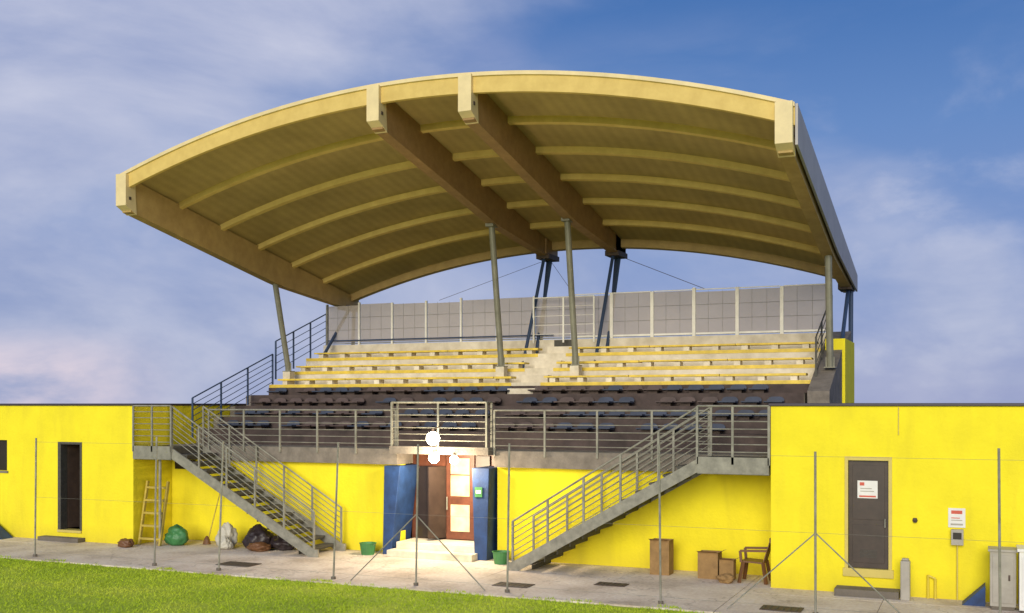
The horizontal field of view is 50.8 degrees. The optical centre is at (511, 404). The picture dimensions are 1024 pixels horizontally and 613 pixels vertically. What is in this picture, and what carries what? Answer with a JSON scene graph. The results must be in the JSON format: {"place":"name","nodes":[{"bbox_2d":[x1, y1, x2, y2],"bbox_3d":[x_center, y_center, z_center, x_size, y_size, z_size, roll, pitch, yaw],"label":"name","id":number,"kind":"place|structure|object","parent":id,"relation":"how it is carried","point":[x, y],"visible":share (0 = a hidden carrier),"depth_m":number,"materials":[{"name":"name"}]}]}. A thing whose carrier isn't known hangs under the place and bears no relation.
{"place":"outdoors","nodes":[
{"label":"outdoors","id":0,"kind":"place"},
{"bbox_2d":[0,555,703,612],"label":"grass field","id":1,"kind":"structure","parent":0,"point":[305,590],"depth_m":19.33,"materials":[{"name":"green plant"}]},
{"bbox_2d":[410,529,472,540],"bbox_3d":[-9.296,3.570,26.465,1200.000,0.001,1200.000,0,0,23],"label":"ground","id":2,"kind":"structure","parent":0,"point":[436,538],"depth_m":28.71,"materials":[{"name":"beige concrete"}]},
{"bbox_2d":[0,537,1021,612],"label":"concrete pavement","id":3,"kind":"structure","parent":0,"point":[688,587],"depth_m":21.61,"materials":[{"name":"grey concrete"}]},
{"bbox_2d":[0,526,12,538],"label":"blue tarpaulin","id":4,"kind":"object","parent":3,"relation":"on","point":[4,534],"visible":1,"depth_m":27.85,"materials":[{"name":"paint"}]},
{"bbox_2d":[0,406,229,544],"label":"walls","id":5,"kind":"structure","parent":3,"relation":"on","point":[118,475],"depth_m":27.28,"materials":[{"name":"yellow paint"}]},
{"bbox_2d":[0,440,7,472],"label":"window","id":6,"kind":"structure","parent":5,"relation":"attached to","point":[3,454],"depth_m":28.37,"materials":[{"name":"black glass"}]},
{"bbox_2d":[37,442,84,542],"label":"door","id":7,"kind":"structure","parent":5,"relation":"attached to","point":[70,480],"depth_m":27.54,"materials":[{"name":"metal"}]},
{"bbox_2d":[0,403,245,405],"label":"roof coping","id":8,"kind":"object","parent":5,"relation":"on","point":[79,404],"visible":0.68,"depth_m":27.45,"materials":[{"name":"grey metal"}]},
{"bbox_2d":[117,538,133,547],"bbox_3d":[-9.350,3.343,26.111,0.401,0.214,0.350,0,0,23],"label":"brown sack","id":9,"kind":"object","parent":3,"relation":"on","point":[125,543],"visible":1,"depth_m":25.98,"materials":[{"name":"fabric"}]},
{"bbox_2d":[138,481,169,545],"bbox_3d":[-8.822,2.675,26.554,0.690,1.563,0.369,0,0,23],"label":"wooden ladder","id":10,"kind":"object","parent":3,"relation":"on","point":[144,511],"visible":0.95,"depth_m":26.53,"materials":[{"name":"brown wood"}]},
{"bbox_2d":[164,524,188,545],"bbox_3d":[-8.247,3.196,26.502,0.594,0.509,0.563,0,0,-13],"label":"green garbage bag","id":11,"kind":"object","parent":3,"relation":"on","point":[176,535],"visible":1,"depth_m":26.31,"materials":[{"name":"plastic"}]},
{"bbox_2d":[203,493,219,544],"bbox_3d":[-7.422,2.648,26.795,0.190,1.604,0.575,0,0,41],"label":"broom","id":12,"kind":"object","parent":3,"relation":"on","point":[206,540],"visible":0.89,"depth_m":26.69,"materials":[{"name":"brown wood"}]},
{"bbox_2d":[218,535,233,548],"bbox_3d":[-6.837,3.286,25.720,0.356,0.328,0.308,0,0,23],"label":"white garbage bag","id":13,"kind":"object","parent":3,"relation":"on","point":[226,543],"visible":0.86,"depth_m":25.62,"materials":[{"name":"white plastic"}]},
{"bbox_2d":[215,522,237,546],"bbox_3d":[-6.906,3.143,26.086,0.428,0.614,0.515,0,0,-45],"label":"white garbage bag","id":14,"kind":"object","parent":3,"relation":"on","point":[228,529],"visible":0.6,"depth_m":25.99,"materials":[{"name":"white plastic"}]},
{"bbox_2d":[132,405,345,556],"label":"metal staircase","id":15,"kind":"structure","parent":3,"relation":"on","point":[181,455],"depth_m":25.73,"materials":[{"name":"metal"}]},
{"bbox_2d":[220,561,261,566],"bbox_3d":[-5.896,3.438,23.246,0.840,0.016,0.504,0,0,23],"label":"drain cover","id":16,"kind":"object","parent":3,"relation":"on","point":[240,564],"visible":0.92,"depth_m":23.25,"materials":[{"name":"metal"}]},
{"bbox_2d":[242,524,273,548],"bbox_3d":[-6.098,3.153,25.815,0.738,0.594,0.682,0,0,4],"label":"black garbage bag","id":17,"kind":"object","parent":3,"relation":"on","point":[257,532],"visible":0.66,"depth_m":25.62,"materials":[{"name":"black plastic"}]},
{"bbox_2d":[246,541,270,551],"bbox_3d":[-5.963,3.342,25.401,0.660,0.217,0.409,0,0,23],"label":"brown sack","id":18,"kind":"object","parent":3,"relation":"on","point":[260,546],"visible":1,"depth_m":25.25,"materials":[{"name":"fabric"}]},
{"bbox_2d":[270,535,294,550],"bbox_3d":[-5.476,3.250,25.646,0.756,0.401,0.595,0,0,23],"label":"black garbage bag","id":19,"kind":"object","parent":3,"relation":"on","point":[280,543],"visible":0.5,"depth_m":25.44,"materials":[{"name":"black plastic"}]},
{"bbox_2d":[359,542,376,554],"bbox_3d":[-3.316,3.315,24.798,0.403,0.270,0.403,0,0,23],"label":"green bucket","id":20,"kind":"object","parent":3,"relation":"on","point":[367,548],"visible":1,"depth_m":24.66,"materials":[{"name":"plastic"}]},
{"bbox_2d":[116,70,857,575],"bbox_3d":[-0.291,-1.633,26.990,16.095,10.165,10.370,0,0,23],"label":"grandstand","id":21,"kind":"object","parent":3,"relation":"on","point":[342,202],"visible":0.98,"depth_m":26.04,"materials":[{"name":"concrete"}]},
{"bbox_2d":[175,460,194,468],"bbox_3d":[-8.350,1.530,27.553,0.630,0.240,0.050,0,0,23],"label":"vent window","id":22,"kind":"structure","parent":21,"relation":"in","point":[177,466],"depth_m":27.61,"materials":[{"name":"black glass"}]},
{"bbox_2d":[426,425,440,444],"bbox_3d":[-1.666,0.683,23.807,0.300,0.434,0.510,0,0,45],"label":"entrance lamp","id":23,"kind":"object","parent":21,"relation":"attached to","point":[432,437],"visible":1,"depth_m":23.63,"materials":[{"name":"glass"}]},
{"bbox_2d":[429,450,438,462],"bbox_3d":[-1.678,1.158,24.126,0.240,0.304,0.531,0,0,23],"label":"entrance lamp","id":24,"kind":"object","parent":21,"relation":"attached to","point":[433,457],"visible":0.99,"depth_m":23.91,"materials":[{"name":"glass"}]},
{"bbox_2d":[412,454,493,540],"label":"entrance doors","id":25,"kind":"structure","parent":21,"relation":"in","point":[445,489],"depth_m":25.04,"materials":[{"name":"brown wood"}]},
{"bbox_2d":[450,452,457,463],"bbox_3d":[-1.238,1.198,24.033,0.200,0.264,0.450,0,0,23],"label":"entrance lamp","id":26,"kind":"object","parent":21,"relation":"attached to","point":[453,459],"visible":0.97,"depth_m":23.85,"materials":[{"name":"glass"}]},
{"bbox_2d":[475,487,481,496],"bbox_3d":[-0.740,1.940,23.850,0.180,0.220,0.022,0,0,23],"label":"exit sign","id":27,"kind":"object","parent":21,"relation":"attached to","point":[478,491],"visible":1,"depth_m":23.84,"materials":[{"name":"green plastic"}]},
{"bbox_2d":[492,550,509,564],"bbox_3d":[-0.236,3.315,23.353,0.403,0.270,0.403,0,0,23],"label":"green bucket","id":28,"kind":"object","parent":3,"relation":"on","point":[500,557],"visible":0.88,"depth_m":23.21,"materials":[{"name":"plastic"}]},
{"bbox_2d":[492,582,534,587],"bbox_3d":[0.027,3.438,20.568,0.720,0.016,0.432,0,0,23],"label":"drain cover","id":29,"kind":"object","parent":3,"relation":"on","point":[520,585],"visible":0.9,"depth_m":20.54,"materials":[{"name":"metal"}]},
{"bbox_2d":[33,437,1023,612],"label":"pitch fence","id":30,"kind":"object","parent":3,"relation":"on","point":[815,535],"visible":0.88,"depth_m":19.75,"materials":[{"name":"metal"}]},
{"bbox_2d":[594,582,628,586],"bbox_3d":[1.905,3.438,20.625,0.600,0.016,0.360,0,0,23],"label":"drain cover","id":31,"kind":"object","parent":3,"relation":"on","point":[612,584],"visible":1,"depth_m":20.57,"materials":[{"name":"metal"}]},
{"bbox_2d":[509,405,770,570],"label":"metal staircase","id":32,"kind":"structure","parent":3,"relation":"on","point":[548,551],"depth_m":21.62,"materials":[{"name":"metal"}]},
{"bbox_2d":[649,538,673,575],"bbox_3d":[3.075,3.075,21.878,0.510,0.750,0.470,0,0,23],"label":"cardboard box","id":33,"kind":"object","parent":3,"relation":"on","point":[667,557],"visible":0.91,"depth_m":21.82,"materials":[{"name":"brown cardboard"}]},
{"bbox_2d":[697,549,725,579],"bbox_3d":[3.968,3.165,21.398,0.510,0.570,0.500,0,0,23],"label":"cardboard box","id":34,"kind":"object","parent":3,"relation":"on","point":[708,564],"visible":0.88,"depth_m":21.30,"materials":[{"name":"brown cardboard"}]},
{"bbox_2d":[715,573,733,583],"bbox_3d":[4.124,3.357,20.858,0.334,0.186,0.327,0,0,-7],"label":"brown sack","id":35,"kind":"object","parent":3,"relation":"on","point":[726,578],"visible":1,"depth_m":20.76,"materials":[{"name":"fabric"}]},
{"bbox_2d":[718,558,737,580],"bbox_3d":[4.282,3.225,21.191,0.390,0.450,0.370,0,0,23],"label":"cardboard box","id":36,"kind":"object","parent":3,"relation":"on","point":[727,565],"visible":0.74,"depth_m":21.16,"materials":[{"name":"brown cardboard"}]},
{"bbox_2d":[737,538,770,584],"bbox_3d":[4.752,3.010,20.971,0.642,0.890,0.577,0,0,23],"label":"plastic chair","id":37,"kind":"object","parent":3,"relation":"on","point":[745,561],"visible":0.83,"depth_m":20.84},
{"bbox_2d":[759,605,803,612],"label":"drain cover","id":38,"kind":"object","parent":3,"relation":"on","point":[782,608],"visible":0.95,"depth_m":18.15,"materials":[{"name":"metal"}]},
{"bbox_2d":[771,406,1023,603],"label":"walls","id":39,"kind":"structure","parent":3,"relation":"on","point":[950,442],"depth_m":19.33,"materials":[{"name":"yellow paint"}]},
{"bbox_2d":[834,456,899,599],"bbox_3d":[6.440,2.200,19.520,1.100,2.500,0.620,0,0,23],"label":"door","id":40,"kind":"structure","parent":39,"relation":"attached to","point":[868,556],"depth_m":19.62,"materials":[{"name":"metal"}]},
{"bbox_2d":[857,480,877,498],"bbox_3d":[6.481,1.550,19.652,0.350,0.320,0.014,0,0,23],"label":"door notice","id":41,"kind":"object","parent":40,"relation":"attached to","point":[867,489],"depth_m":19.65,"materials":[{"name":"white paper"}]},
{"bbox_2d":[768,403,1023,405],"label":"roof coping","id":42,"kind":"object","parent":39,"relation":"on","point":[895,404],"visible":1,"depth_m":19.38,"materials":[{"name":"grey metal"}]},
{"bbox_2d":[898,407,936,598],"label":"wall pipes","id":43,"kind":"object","parent":39,"relation":"attached to","point":[914,520],"depth_m":19.14,"materials":[{"name":"metal"}]},
{"bbox_2d":[948,508,964,527],"bbox_3d":[7.845,2.000,19.015,0.280,0.340,0.024,0,0,23],"label":"wall sign","id":44,"kind":"object","parent":39,"relation":"attached to","point":[956,517],"visible":1,"depth_m":19.01,"materials":[{"name":"white plastic"}]},
{"bbox_2d":[951,529,963,599],"bbox_3d":[7.834,2.825,18.965,0.200,1.250,0.124,0,0,23],"label":"meter box","id":45,"kind":"object","parent":39,"relation":"attached to","point":[957,534],"visible":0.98,"depth_m":18.93,"materials":[{"name":"metal"}]},
{"bbox_2d":[900,558,909,600],"bbox_3d":[6.934,3.080,19.000,0.160,0.740,0.180,0,0,23],"label":"concrete bollard","id":46,"kind":"object","parent":3,"relation":"on","point":[904,579],"visible":1,"depth_m":18.92,"materials":[{"name":"white concrete"}]},
{"bbox_2d":[962,583,984,606],"bbox_3d":[7.983,3.270,18.643,0.370,0.360,0.400,0,0,23],"label":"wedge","id":47,"kind":"object","parent":3,"relation":"on","point":[976,597],"visible":1,"depth_m":18.45,"materials":[{"name":"paint"}]},
{"bbox_2d":[988,546,1017,610],"bbox_3d":[8.301,2.940,18.232,0.460,1.020,0.460,0,0,23],"label":"electrical cabinet","id":48,"kind":"object","parent":3,"relation":"on","point":[1008,578],"visible":0.95,"depth_m":18.04,"materials":[{"name":"metal"}]},
{"bbox_2d":[1016,545,1023,612],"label":"electrical cabinet","id":49,"kind":"object","parent":3,"relation":"on","point":[1020,549],"visible":1,"depth_m":17.76,"materials":[{"name":"white plastic"}]},
{"bbox_2d":[0,0,1023,403],"label":"sky","id":50,"kind":"structure","parent":0,"point":[912,111],"materials":[{"name":"blue"}]}
]}

